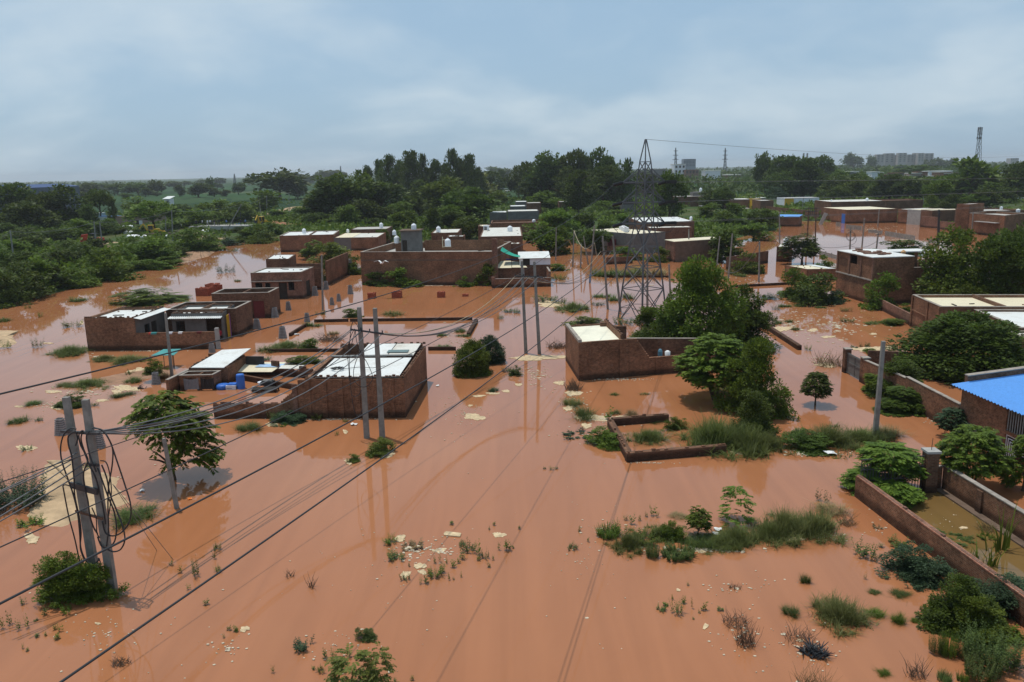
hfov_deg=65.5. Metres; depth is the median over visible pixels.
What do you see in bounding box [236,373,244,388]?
drum
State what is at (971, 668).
reed clump
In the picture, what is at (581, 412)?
grass clump
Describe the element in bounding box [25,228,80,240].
bush
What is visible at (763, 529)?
grass clump
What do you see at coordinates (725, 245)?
tree
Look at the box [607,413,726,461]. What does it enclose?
plot wall
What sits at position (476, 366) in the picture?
bush
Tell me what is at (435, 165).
tree
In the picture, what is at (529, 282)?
compound wall
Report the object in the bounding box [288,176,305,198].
tree
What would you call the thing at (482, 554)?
weed clump
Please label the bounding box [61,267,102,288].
bush
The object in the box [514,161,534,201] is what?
tree
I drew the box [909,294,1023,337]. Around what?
street house
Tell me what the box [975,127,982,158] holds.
telecom mast
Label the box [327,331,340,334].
grass tuft
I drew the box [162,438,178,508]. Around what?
trunk
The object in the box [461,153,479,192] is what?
tree
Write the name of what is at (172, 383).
compound wall
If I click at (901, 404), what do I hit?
bush
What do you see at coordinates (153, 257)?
bush
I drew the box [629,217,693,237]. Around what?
brick house
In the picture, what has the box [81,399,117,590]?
utility pole
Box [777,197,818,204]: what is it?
brick house
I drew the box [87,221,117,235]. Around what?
bush
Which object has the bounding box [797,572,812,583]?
grass tuft
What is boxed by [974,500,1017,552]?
maize plant
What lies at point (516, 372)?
bush
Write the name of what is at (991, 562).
maize plant
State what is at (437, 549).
scum patch
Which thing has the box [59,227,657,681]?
power line
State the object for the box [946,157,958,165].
tree
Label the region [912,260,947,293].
house
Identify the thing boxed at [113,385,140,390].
scum patch
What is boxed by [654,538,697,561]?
reed clump
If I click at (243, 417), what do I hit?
service cable
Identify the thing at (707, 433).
reed bed
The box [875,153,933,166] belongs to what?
apartment block
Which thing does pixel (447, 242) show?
water tank
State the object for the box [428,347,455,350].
garden wall
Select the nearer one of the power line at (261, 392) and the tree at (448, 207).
the power line at (261, 392)
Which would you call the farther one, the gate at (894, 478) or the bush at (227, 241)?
the bush at (227, 241)
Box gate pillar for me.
[919,439,941,492]
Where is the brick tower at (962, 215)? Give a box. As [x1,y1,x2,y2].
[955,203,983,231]
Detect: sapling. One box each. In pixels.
[323,643,385,681]
[360,641,398,681]
[684,505,712,536]
[717,486,756,528]
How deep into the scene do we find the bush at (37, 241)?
178.53 m
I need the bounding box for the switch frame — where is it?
[805,207,818,242]
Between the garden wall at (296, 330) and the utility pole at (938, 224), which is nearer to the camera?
the garden wall at (296, 330)
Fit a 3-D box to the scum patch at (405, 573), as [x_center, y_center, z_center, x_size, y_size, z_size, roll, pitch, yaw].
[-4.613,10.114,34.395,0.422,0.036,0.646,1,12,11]
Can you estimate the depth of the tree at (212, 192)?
639.67 m
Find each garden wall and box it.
[268,348,338,351]
[289,323,306,335]
[314,317,471,321]
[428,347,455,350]
[467,319,477,335]
[735,282,790,286]
[765,326,801,349]
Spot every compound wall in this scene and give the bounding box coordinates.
[165,369,188,393]
[213,379,306,418]
[491,266,550,287]
[629,338,738,376]
[854,474,1023,627]
[862,359,905,397]
[875,296,909,324]
[905,376,960,430]
[937,464,942,487]
[937,465,1023,548]
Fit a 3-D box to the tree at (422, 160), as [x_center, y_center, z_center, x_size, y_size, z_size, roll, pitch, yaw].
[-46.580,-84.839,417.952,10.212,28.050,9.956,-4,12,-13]
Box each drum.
[216,383,227,389]
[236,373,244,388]
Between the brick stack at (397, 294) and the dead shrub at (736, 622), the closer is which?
the dead shrub at (736, 622)
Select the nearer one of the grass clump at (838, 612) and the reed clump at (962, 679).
the reed clump at (962, 679)
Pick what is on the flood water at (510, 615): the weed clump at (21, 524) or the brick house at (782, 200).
the weed clump at (21, 524)
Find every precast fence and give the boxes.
[820,251,836,259]
[846,224,861,229]
[868,229,882,233]
[885,231,914,239]
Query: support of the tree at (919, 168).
on the ground at (191, 200)
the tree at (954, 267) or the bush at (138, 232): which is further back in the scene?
the bush at (138, 232)
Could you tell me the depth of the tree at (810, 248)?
136.72 m
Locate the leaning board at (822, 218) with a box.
[818,212,827,224]
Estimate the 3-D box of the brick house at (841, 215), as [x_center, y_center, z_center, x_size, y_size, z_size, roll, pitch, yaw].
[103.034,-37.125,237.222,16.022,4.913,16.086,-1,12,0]
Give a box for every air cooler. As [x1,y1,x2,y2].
[226,382,236,389]
[483,225,488,229]
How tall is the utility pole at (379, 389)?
9.400 m
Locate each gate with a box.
[226,314,231,336]
[842,347,870,382]
[860,455,925,490]
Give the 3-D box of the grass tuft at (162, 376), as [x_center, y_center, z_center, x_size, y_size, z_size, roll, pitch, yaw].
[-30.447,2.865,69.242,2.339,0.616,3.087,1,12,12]
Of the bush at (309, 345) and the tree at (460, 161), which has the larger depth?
the tree at (460, 161)
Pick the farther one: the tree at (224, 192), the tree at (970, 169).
the tree at (224, 192)
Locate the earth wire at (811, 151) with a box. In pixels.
[647,139,1011,157]
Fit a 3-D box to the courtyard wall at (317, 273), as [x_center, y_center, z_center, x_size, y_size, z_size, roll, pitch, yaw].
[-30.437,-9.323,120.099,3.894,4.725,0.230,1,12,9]
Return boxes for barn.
[866,171,879,177]
[922,170,952,175]
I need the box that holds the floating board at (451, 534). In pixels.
[444,531,460,536]
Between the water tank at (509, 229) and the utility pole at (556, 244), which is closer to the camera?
the utility pole at (556, 244)
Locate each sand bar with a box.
[0,330,17,346]
[27,459,128,526]
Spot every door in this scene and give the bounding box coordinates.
[151,321,156,331]
[253,301,264,317]
[279,282,287,298]
[306,280,309,295]
[841,214,844,222]
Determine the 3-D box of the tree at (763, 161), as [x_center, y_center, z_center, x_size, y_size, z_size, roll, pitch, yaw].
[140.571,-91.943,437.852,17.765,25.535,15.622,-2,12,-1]
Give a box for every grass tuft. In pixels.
[0,317,10,321]
[3,415,32,423]
[14,398,46,407]
[53,381,75,387]
[65,296,88,301]
[90,496,169,531]
[104,391,135,398]
[120,375,145,383]
[147,370,174,378]
[234,418,262,432]
[249,344,282,353]
[300,321,321,326]
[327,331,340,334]
[380,309,404,316]
[453,327,467,332]
[456,333,470,336]
[486,386,499,391]
[589,266,612,276]
[589,293,611,297]
[603,266,636,277]
[608,293,623,300]
[620,265,656,275]
[620,293,634,298]
[648,266,671,275]
[668,510,687,522]
[677,530,718,554]
[731,272,750,276]
[777,303,791,307]
[777,600,803,619]
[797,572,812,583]
[800,496,855,517]
[863,320,881,324]
[863,605,889,619]
[865,587,882,595]
[872,665,894,678]
[882,587,914,599]
[888,611,912,625]
[908,616,918,623]
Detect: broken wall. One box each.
[265,360,313,377]
[615,326,626,338]
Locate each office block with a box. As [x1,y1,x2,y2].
[681,159,695,169]
[1006,158,1018,163]
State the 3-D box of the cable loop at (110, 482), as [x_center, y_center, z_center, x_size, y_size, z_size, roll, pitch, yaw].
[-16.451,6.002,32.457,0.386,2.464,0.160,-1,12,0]
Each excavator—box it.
[139,223,165,232]
[254,215,267,223]
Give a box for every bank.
[97,369,177,384]
[108,287,192,306]
[178,243,223,262]
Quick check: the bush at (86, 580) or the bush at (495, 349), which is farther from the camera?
the bush at (495, 349)
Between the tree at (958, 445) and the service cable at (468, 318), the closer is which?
the tree at (958, 445)
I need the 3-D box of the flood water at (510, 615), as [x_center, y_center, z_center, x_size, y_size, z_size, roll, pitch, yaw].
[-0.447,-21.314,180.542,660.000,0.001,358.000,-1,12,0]
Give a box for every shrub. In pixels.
[109,654,131,666]
[562,377,584,391]
[718,606,750,629]
[728,580,742,589]
[732,387,781,438]
[732,617,763,647]
[782,619,820,644]
[790,662,842,681]
[865,357,925,398]
[901,653,932,679]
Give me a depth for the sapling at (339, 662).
26.07 m
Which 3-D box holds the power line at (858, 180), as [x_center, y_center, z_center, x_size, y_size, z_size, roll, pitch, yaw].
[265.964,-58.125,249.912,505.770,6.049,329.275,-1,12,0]
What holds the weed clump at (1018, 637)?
on the flood water at (510, 615)
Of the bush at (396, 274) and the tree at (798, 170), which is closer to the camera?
the bush at (396, 274)
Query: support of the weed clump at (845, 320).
on the flood water at (510, 615)
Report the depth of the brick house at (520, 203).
281.16 m
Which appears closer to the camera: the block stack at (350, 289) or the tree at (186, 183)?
the block stack at (350, 289)
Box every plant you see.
[303,574,316,588]
[604,406,613,418]
[967,539,1010,566]
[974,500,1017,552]
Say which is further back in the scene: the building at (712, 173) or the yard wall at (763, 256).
the building at (712, 173)
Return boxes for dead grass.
[834,508,859,526]
[972,517,998,533]
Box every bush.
[0,223,17,233]
[0,227,43,240]
[0,239,38,254]
[0,249,20,266]
[0,259,54,299]
[0,269,35,308]
[1,250,38,271]
[16,235,59,251]
[16,255,63,291]
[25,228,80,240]
[32,262,79,287]
[32,550,130,608]
[35,252,49,258]
[42,240,90,253]
[43,248,82,265]
[46,218,105,236]
[52,392,84,408]
[61,244,98,258]
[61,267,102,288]
[77,246,141,282]
[79,237,114,251]
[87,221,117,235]
[92,218,116,229]
[93,223,130,234]
[109,235,149,255]
[115,227,137,233]
[119,261,146,267]
[120,263,135,272]
[124,237,181,259]
[125,228,141,234]
[125,250,156,260]
[141,259,171,269]
[142,358,169,375]
[148,262,178,270]
[149,256,184,265]
[158,208,221,230]
[168,203,195,218]
[168,246,192,257]
[170,228,226,250]
[182,202,234,224]
[190,223,213,231]
[196,198,250,217]
[206,240,222,249]
[220,236,245,245]
[222,201,260,221]
[230,226,250,232]
[234,229,257,242]
[235,223,266,239]
[244,225,277,243]
[261,221,285,235]
[269,410,306,426]
[284,355,322,364]
[296,337,319,348]
[342,308,364,317]
[346,454,360,463]
[348,255,360,274]
[354,627,377,642]
[363,271,392,286]
[365,436,396,457]
[383,267,423,287]
[451,338,492,378]
[452,275,473,286]
[471,261,498,285]
[474,334,506,364]
[508,365,522,376]
[550,263,569,270]
[561,316,603,325]
[583,425,628,450]
[592,200,618,210]
[598,210,625,215]
[611,213,629,227]
[612,246,645,260]
[629,306,658,337]
[645,246,669,262]
[649,205,667,215]
[655,520,688,544]
[660,416,688,431]
[694,202,723,217]
[705,210,736,224]
[726,218,749,225]
[730,251,765,274]
[774,280,828,299]
[776,427,837,458]
[779,267,809,298]
[785,272,850,306]
[816,254,835,267]
[824,288,845,304]
[858,271,901,310]
[860,373,887,396]
[862,348,875,353]
[871,384,924,416]
[873,239,937,256]
[874,540,959,591]
[875,318,904,326]
[900,303,910,311]
[914,572,1008,641]
[941,593,1017,655]
[972,573,1023,620]
[1000,571,1023,590]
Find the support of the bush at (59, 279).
on the ground at (191, 200)
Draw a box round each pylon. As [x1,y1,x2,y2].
[612,139,677,318]
[672,148,678,163]
[722,148,726,171]
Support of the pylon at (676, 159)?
on the ground at (191, 200)
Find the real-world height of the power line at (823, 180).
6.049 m
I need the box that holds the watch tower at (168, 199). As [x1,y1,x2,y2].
[163,196,174,203]
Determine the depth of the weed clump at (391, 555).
35.82 m
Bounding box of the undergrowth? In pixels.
[0,190,1023,303]
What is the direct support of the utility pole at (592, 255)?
in the flood water at (510, 615)
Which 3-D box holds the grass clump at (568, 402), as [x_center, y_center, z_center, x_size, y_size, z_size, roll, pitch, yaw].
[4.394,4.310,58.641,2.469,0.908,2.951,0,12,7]
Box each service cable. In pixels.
[0,452,77,491]
[0,455,79,492]
[0,462,84,516]
[0,464,70,509]
[0,468,88,521]
[94,330,349,431]
[95,332,360,430]
[100,330,351,431]
[100,331,360,432]
[101,332,369,433]
[113,334,381,434]
[373,277,537,336]
[384,276,514,333]
[384,277,528,336]
[387,280,520,335]
[391,276,523,333]
[526,253,599,282]
[531,252,605,282]
[541,251,616,283]
[550,252,610,283]
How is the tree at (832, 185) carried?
on the ground at (191, 200)
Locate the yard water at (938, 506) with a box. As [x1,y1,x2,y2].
[895,491,1023,579]
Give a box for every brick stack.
[195,286,214,295]
[205,283,222,291]
[367,292,375,298]
[391,290,401,297]
[437,291,444,297]
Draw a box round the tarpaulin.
[501,247,519,256]
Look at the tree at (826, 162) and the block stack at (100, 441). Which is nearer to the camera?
the block stack at (100, 441)
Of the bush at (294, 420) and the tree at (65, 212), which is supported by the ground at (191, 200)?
the tree at (65, 212)
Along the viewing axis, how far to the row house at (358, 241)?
179.68 m
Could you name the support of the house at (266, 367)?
on the flood water at (510, 615)
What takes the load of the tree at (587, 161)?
on the ground at (191, 200)
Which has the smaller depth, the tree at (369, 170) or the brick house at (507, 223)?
the brick house at (507, 223)
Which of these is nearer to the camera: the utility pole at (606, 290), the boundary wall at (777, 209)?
the utility pole at (606, 290)
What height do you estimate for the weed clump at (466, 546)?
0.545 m
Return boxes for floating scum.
[25,226,960,681]
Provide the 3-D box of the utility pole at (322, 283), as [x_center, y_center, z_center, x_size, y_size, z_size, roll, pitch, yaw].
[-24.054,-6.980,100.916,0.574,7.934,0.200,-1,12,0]
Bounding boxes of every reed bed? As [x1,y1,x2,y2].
[621,426,682,445]
[655,408,777,460]
[720,418,762,440]
[726,419,783,460]
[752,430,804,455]
[785,420,874,459]
[826,424,900,448]
[870,423,897,441]
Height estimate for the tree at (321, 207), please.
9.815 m
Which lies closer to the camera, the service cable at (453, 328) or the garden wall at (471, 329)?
the service cable at (453, 328)
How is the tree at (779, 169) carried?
on the ground at (191, 200)
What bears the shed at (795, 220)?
on the ground at (191, 200)
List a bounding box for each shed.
[115,215,166,224]
[498,261,526,277]
[518,251,549,277]
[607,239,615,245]
[776,214,801,226]
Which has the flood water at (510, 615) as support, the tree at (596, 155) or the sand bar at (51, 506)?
the sand bar at (51, 506)
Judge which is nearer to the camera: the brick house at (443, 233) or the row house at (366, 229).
the brick house at (443, 233)
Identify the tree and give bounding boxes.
[0,182,37,223]
[0,200,62,229]
[17,191,65,209]
[38,183,95,225]
[77,182,100,192]
[77,204,101,222]
[80,188,116,215]
[96,183,109,190]
[102,182,123,194]
[106,196,119,222]
[116,195,151,209]
[117,192,133,198]
[117,390,225,479]
[118,182,151,194]
[120,199,183,228]
[139,187,155,196]
[148,179,166,191]
[152,192,162,195]
[164,180,182,187]
[173,184,185,196]
[178,181,195,186]
[183,182,213,196]
[194,179,204,182]
[205,176,214,187]
[207,188,222,196]
[213,177,226,183]
[214,183,224,189]
[220,190,230,196]
[230,182,245,194]
[239,167,313,197]
[246,189,282,212]
[264,209,289,218]
[275,206,319,221]
[287,212,332,225]
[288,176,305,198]
[298,239,326,258]
[299,196,340,219]
[300,175,313,182]
[304,171,376,213]
[307,242,352,263]
[308,169,345,180]
[309,218,340,225]
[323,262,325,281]
[333,199,391,222]
[333,204,361,222]
[341,169,377,213]
[344,219,369,224]
[351,179,416,210]
[362,165,372,176]
[366,217,389,226]
[370,207,401,219]
[373,159,385,181]
[375,153,404,202]
[376,229,390,241]
[387,209,417,229]
[388,201,413,213]
[394,159,405,194]
[396,149,425,195]
[407,179,434,206]
[407,194,424,215]
[414,153,429,195]
[416,174,465,210]
[418,207,445,231]
[423,167,439,182]
[426,158,441,197]
[436,210,465,227]
[437,204,469,228]
[438,185,501,218]
[440,147,462,181]
[451,215,491,239]
[453,157,467,189]
[454,170,497,194]
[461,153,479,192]
[472,166,486,194]
[484,166,501,177]
[484,170,505,193]
[488,189,510,204]
[498,169,506,187]
[500,167,512,180]
[502,165,523,196]
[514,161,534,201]
[518,170,555,197]
[522,221,563,251]
[523,149,571,196]
[525,190,563,208]
[537,207,585,232]
[547,225,575,253]
[550,148,592,187]
[551,165,580,200]
[559,169,599,212]
[570,212,596,231]
[574,228,613,252]
[578,155,594,189]
[583,146,617,202]
[586,164,618,202]
[593,154,620,200]
[596,220,614,228]
[606,164,634,202]
[618,157,635,200]
[631,171,658,196]
[631,307,685,337]
[651,168,691,216]
[651,254,751,350]
[671,332,750,400]
[697,189,717,204]
[707,229,745,261]
[711,186,737,207]
[711,336,800,422]
[722,283,782,353]
[723,202,746,214]
[733,222,775,240]
[745,208,783,226]
[751,151,777,193]
[761,157,792,196]
[763,186,791,198]
[764,170,799,195]
[774,154,808,195]
[777,233,823,264]
[788,156,821,196]
[798,157,826,196]
[798,371,834,405]
[814,154,839,173]
[816,175,851,193]
[819,172,848,185]
[819,177,862,197]
[819,187,855,199]
[828,169,850,175]
[832,178,859,194]
[836,176,869,199]
[837,440,930,508]
[838,154,864,167]
[843,152,853,166]
[845,171,875,179]
[862,182,876,197]
[865,154,877,165]
[865,179,873,195]
[867,173,907,197]
[869,179,891,194]
[876,184,904,198]
[883,309,1023,386]
[890,177,922,197]
[891,164,953,172]
[893,164,913,168]
[911,223,1023,293]
[920,179,954,205]
[920,180,931,184]
[921,157,951,165]
[923,176,935,181]
[924,193,940,207]
[930,201,953,208]
[932,173,974,182]
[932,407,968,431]
[935,424,1016,480]
[938,193,966,208]
[939,154,1005,197]
[940,272,1023,293]
[941,179,972,197]
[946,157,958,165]
[955,193,997,203]
[969,179,981,193]
[969,189,1005,206]
[970,227,1023,293]
[975,182,1005,197]
[996,187,1020,202]
[996,434,1023,491]
[998,162,1023,198]
[1015,220,1023,236]
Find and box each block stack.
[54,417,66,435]
[95,434,105,448]
[151,372,160,384]
[208,343,215,352]
[254,319,260,328]
[271,307,278,317]
[278,326,286,338]
[285,301,291,310]
[304,313,309,321]
[312,286,318,295]
[323,281,328,289]
[330,297,334,304]
[348,285,353,293]
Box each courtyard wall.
[135,328,220,349]
[245,356,264,373]
[296,263,320,289]
[325,252,351,284]
[627,338,697,356]
[867,350,898,366]
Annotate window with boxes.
[523,259,529,264]
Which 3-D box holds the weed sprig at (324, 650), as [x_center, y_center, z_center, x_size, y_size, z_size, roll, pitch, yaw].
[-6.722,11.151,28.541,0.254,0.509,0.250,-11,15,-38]
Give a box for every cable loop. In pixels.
[60,427,99,563]
[62,486,79,559]
[67,431,83,558]
[78,430,106,523]
[80,430,95,531]
[86,431,96,471]
[91,508,99,537]
[92,428,113,546]
[93,427,131,536]
[97,468,116,548]
[100,460,111,513]
[101,465,125,551]
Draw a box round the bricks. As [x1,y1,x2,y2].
[330,366,381,369]
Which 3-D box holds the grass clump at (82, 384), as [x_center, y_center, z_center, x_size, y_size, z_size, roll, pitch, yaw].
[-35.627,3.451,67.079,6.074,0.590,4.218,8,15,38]
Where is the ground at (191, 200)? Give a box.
[1,161,1023,302]
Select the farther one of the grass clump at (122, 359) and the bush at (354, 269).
the bush at (354, 269)
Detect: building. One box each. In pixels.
[360,229,510,284]
[652,169,665,177]
[670,164,685,176]
[684,169,698,179]
[701,170,720,178]
[722,174,740,178]
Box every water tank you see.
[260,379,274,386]
[394,235,399,242]
[411,223,415,229]
[445,238,450,246]
[507,226,512,231]
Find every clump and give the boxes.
[0,465,48,513]
[16,513,47,529]
[30,338,44,347]
[40,344,91,358]
[60,601,71,613]
[61,320,82,327]
[62,376,113,390]
[84,354,116,362]
[105,353,149,366]
[191,554,198,575]
[213,541,220,550]
[215,265,234,272]
[263,340,299,349]
[292,634,314,651]
[309,413,324,419]
[382,535,396,544]
[387,549,405,560]
[399,572,409,581]
[401,537,423,550]
[427,563,444,577]
[459,537,475,552]
[478,548,488,559]
[533,292,558,301]
[546,337,564,348]
[553,272,566,279]
[554,295,566,303]
[554,300,590,312]
[559,394,583,406]
[561,427,593,439]
[566,403,599,421]
[568,541,577,549]
[594,520,620,539]
[605,528,654,558]
[609,408,620,415]
[609,520,627,535]
[612,316,632,324]
[621,408,639,415]
[627,520,696,545]
[627,526,658,545]
[644,539,659,559]
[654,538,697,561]
[657,604,666,611]
[669,597,685,613]
[687,529,744,555]
[710,522,764,552]
[739,502,827,549]
[743,519,795,546]
[767,293,783,299]
[781,502,861,546]
[797,584,881,640]
[839,316,853,321]
[851,537,877,558]
[861,423,915,438]
[887,533,908,547]
[904,576,926,588]
[928,627,944,653]
[936,528,977,546]
[936,668,953,681]
[938,630,959,659]
[956,632,974,659]
[956,670,969,681]
[957,611,1023,674]
[961,642,1006,681]
[976,530,996,539]
[1005,624,1023,644]
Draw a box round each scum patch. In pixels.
[16,445,37,451]
[24,532,39,543]
[45,390,61,392]
[96,399,109,401]
[112,389,121,394]
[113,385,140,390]
[130,367,143,371]
[240,626,249,632]
[376,450,394,457]
[394,535,405,542]
[400,571,410,578]
[414,563,426,568]
[417,569,426,574]
[432,548,446,552]
[464,413,485,420]
[492,532,506,537]
[512,355,565,360]
[534,300,563,306]
[553,381,563,384]
[563,405,572,410]
[564,390,582,395]
[576,414,607,420]
[581,423,591,428]
[774,326,792,331]
[814,363,833,367]
[853,346,896,351]
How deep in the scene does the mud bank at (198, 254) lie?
174.66 m
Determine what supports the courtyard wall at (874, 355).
on the flood water at (510, 615)
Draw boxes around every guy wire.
[113,485,156,550]
[114,486,172,558]
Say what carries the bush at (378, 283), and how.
on the flood water at (510, 615)
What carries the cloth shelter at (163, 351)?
on the flood water at (510, 615)
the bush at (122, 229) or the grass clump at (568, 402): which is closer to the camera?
the grass clump at (568, 402)
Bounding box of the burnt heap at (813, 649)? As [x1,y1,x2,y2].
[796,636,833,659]
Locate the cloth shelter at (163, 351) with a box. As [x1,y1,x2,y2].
[150,349,179,367]
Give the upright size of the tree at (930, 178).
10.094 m
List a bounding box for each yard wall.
[606,256,632,263]
[607,245,627,253]
[607,276,668,277]
[726,251,768,269]
[920,216,937,227]
[940,221,954,230]
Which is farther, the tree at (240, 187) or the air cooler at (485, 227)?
the tree at (240, 187)
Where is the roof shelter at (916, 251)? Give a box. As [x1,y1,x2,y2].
[883,249,928,266]
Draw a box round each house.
[84,306,169,350]
[166,301,252,335]
[167,303,234,339]
[189,348,250,382]
[211,287,280,317]
[237,362,303,388]
[250,267,314,298]
[280,230,339,251]
[304,342,426,418]
[334,232,385,250]
[350,226,392,242]
[431,229,461,239]
[447,235,464,239]
[478,224,490,239]
[480,227,522,251]
[490,211,506,223]
[491,219,543,233]
[507,209,538,219]
[510,205,525,209]
[511,242,519,264]
[515,201,526,208]
[526,202,540,216]
[558,201,570,210]
[565,318,660,380]
[590,228,664,253]
[619,204,633,211]
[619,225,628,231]
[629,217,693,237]
[646,226,691,238]
[665,237,715,261]
[673,195,703,206]
[690,192,702,195]
[724,198,749,207]
[752,200,773,208]
[776,244,791,261]
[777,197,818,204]
[785,265,836,279]
[814,199,884,213]
[821,206,897,223]
[835,249,914,303]
[870,199,922,208]
[897,208,932,223]
[906,208,943,224]
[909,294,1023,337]
[912,172,927,177]
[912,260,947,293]
[920,209,954,221]
[932,172,951,176]
[950,366,1023,458]
[954,208,1023,221]
[968,211,1023,235]
[974,309,1023,336]
[1011,331,1023,349]
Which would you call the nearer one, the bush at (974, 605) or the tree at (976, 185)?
the bush at (974, 605)
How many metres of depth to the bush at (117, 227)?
239.94 m
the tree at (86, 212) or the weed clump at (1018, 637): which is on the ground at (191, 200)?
the tree at (86, 212)
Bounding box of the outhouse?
[266,254,296,267]
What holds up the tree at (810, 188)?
on the ground at (191, 200)
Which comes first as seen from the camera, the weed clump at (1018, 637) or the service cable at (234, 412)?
the weed clump at (1018, 637)
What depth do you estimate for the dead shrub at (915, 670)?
26.88 m
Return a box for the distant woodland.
[0,160,1021,195]
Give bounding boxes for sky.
[0,0,1023,182]
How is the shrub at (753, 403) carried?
in the flood water at (510, 615)
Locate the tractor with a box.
[80,233,106,243]
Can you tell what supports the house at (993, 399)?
on the flood water at (510, 615)
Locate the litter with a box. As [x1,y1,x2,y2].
[824,451,836,454]
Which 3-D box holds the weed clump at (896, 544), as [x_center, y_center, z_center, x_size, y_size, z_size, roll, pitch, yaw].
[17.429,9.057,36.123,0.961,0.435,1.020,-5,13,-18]
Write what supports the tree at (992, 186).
on the ground at (191, 200)
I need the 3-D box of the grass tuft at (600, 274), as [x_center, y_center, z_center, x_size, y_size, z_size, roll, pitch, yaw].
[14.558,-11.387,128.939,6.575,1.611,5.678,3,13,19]
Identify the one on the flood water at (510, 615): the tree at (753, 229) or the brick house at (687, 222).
the tree at (753, 229)
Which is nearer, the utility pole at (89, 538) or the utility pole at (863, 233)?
the utility pole at (89, 538)
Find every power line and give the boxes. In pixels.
[0,185,612,394]
[0,206,657,604]
[0,207,609,482]
[0,230,607,547]
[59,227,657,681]
[677,191,1013,201]
[678,204,1023,221]
[678,205,1023,222]
[682,191,1023,201]
[691,178,996,181]
[761,178,1002,181]
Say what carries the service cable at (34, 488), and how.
attached to the utility pole at (89, 538)
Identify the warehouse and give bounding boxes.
[0,184,80,219]
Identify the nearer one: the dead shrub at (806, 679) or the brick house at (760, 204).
the dead shrub at (806, 679)
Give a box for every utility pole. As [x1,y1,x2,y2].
[9,230,14,257]
[60,396,103,564]
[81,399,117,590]
[164,313,173,376]
[171,210,173,240]
[222,204,241,237]
[321,255,323,310]
[350,307,383,438]
[373,308,384,437]
[514,261,542,352]
[533,261,540,353]
[555,228,556,259]
[572,231,573,266]
[580,244,581,267]
[583,236,588,264]
[589,225,594,282]
[601,236,615,308]
[612,236,621,311]
[646,253,648,307]
[668,264,670,296]
[716,236,719,267]
[728,233,732,280]
[758,241,759,281]
[779,212,779,243]
[846,226,856,249]
[861,218,864,246]
[873,341,885,433]
[937,210,939,245]
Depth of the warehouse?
314.31 m
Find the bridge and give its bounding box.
[189,224,253,230]
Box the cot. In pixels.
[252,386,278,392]
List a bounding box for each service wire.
[349,331,361,415]
[353,331,372,386]
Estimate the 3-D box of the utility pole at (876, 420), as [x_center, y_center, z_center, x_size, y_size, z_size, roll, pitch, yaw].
[22.887,3.453,49.777,0.306,7.046,0.240,-1,12,0]
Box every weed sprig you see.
[5,609,11,623]
[41,604,48,614]
[322,648,326,658]
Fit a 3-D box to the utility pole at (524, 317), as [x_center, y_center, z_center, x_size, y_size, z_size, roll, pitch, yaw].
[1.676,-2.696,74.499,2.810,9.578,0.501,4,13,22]
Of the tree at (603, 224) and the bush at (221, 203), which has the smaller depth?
the tree at (603, 224)
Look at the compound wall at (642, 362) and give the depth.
66.41 m
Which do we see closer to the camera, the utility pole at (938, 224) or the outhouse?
the outhouse
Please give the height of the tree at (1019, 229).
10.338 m
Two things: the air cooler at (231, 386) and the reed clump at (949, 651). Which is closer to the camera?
the reed clump at (949, 651)
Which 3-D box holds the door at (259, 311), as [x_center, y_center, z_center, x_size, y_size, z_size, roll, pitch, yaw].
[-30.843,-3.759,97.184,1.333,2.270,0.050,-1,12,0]
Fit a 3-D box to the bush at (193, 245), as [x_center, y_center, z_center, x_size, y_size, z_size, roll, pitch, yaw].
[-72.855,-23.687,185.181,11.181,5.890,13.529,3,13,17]
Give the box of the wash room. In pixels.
[178,370,221,390]
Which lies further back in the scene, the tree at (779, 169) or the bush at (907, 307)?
the tree at (779, 169)
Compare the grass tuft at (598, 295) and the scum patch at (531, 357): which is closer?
the scum patch at (531, 357)
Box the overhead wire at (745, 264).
[717,243,758,272]
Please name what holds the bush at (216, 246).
on the ground at (191, 200)
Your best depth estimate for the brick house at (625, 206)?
296.37 m
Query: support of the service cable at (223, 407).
attached to the utility pole at (89, 538)
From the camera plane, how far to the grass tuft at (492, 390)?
62.69 m
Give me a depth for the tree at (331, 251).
150.05 m
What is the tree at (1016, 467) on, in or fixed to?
in the flood water at (510, 615)
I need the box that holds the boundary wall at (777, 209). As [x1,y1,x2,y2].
[765,206,818,217]
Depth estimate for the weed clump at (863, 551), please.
35.03 m
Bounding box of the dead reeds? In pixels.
[811,350,841,367]
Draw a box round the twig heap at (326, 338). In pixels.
[313,332,346,341]
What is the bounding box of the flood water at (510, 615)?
[0,221,1023,681]
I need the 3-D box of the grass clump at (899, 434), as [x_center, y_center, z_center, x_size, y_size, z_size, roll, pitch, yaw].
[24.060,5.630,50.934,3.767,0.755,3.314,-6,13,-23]
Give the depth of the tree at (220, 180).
1463.97 m
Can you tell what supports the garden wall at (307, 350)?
on the flood water at (510, 615)
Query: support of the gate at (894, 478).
in the flood water at (510, 615)
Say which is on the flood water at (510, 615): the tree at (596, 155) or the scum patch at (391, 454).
the scum patch at (391, 454)
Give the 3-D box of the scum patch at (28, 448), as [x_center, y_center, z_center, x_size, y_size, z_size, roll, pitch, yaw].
[-31.641,6.954,51.773,1.807,0.034,0.893,6,14,29]
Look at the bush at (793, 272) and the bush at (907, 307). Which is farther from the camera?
the bush at (793, 272)
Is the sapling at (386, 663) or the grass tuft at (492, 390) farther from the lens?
the grass tuft at (492, 390)
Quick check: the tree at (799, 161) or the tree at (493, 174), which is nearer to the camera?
the tree at (799, 161)

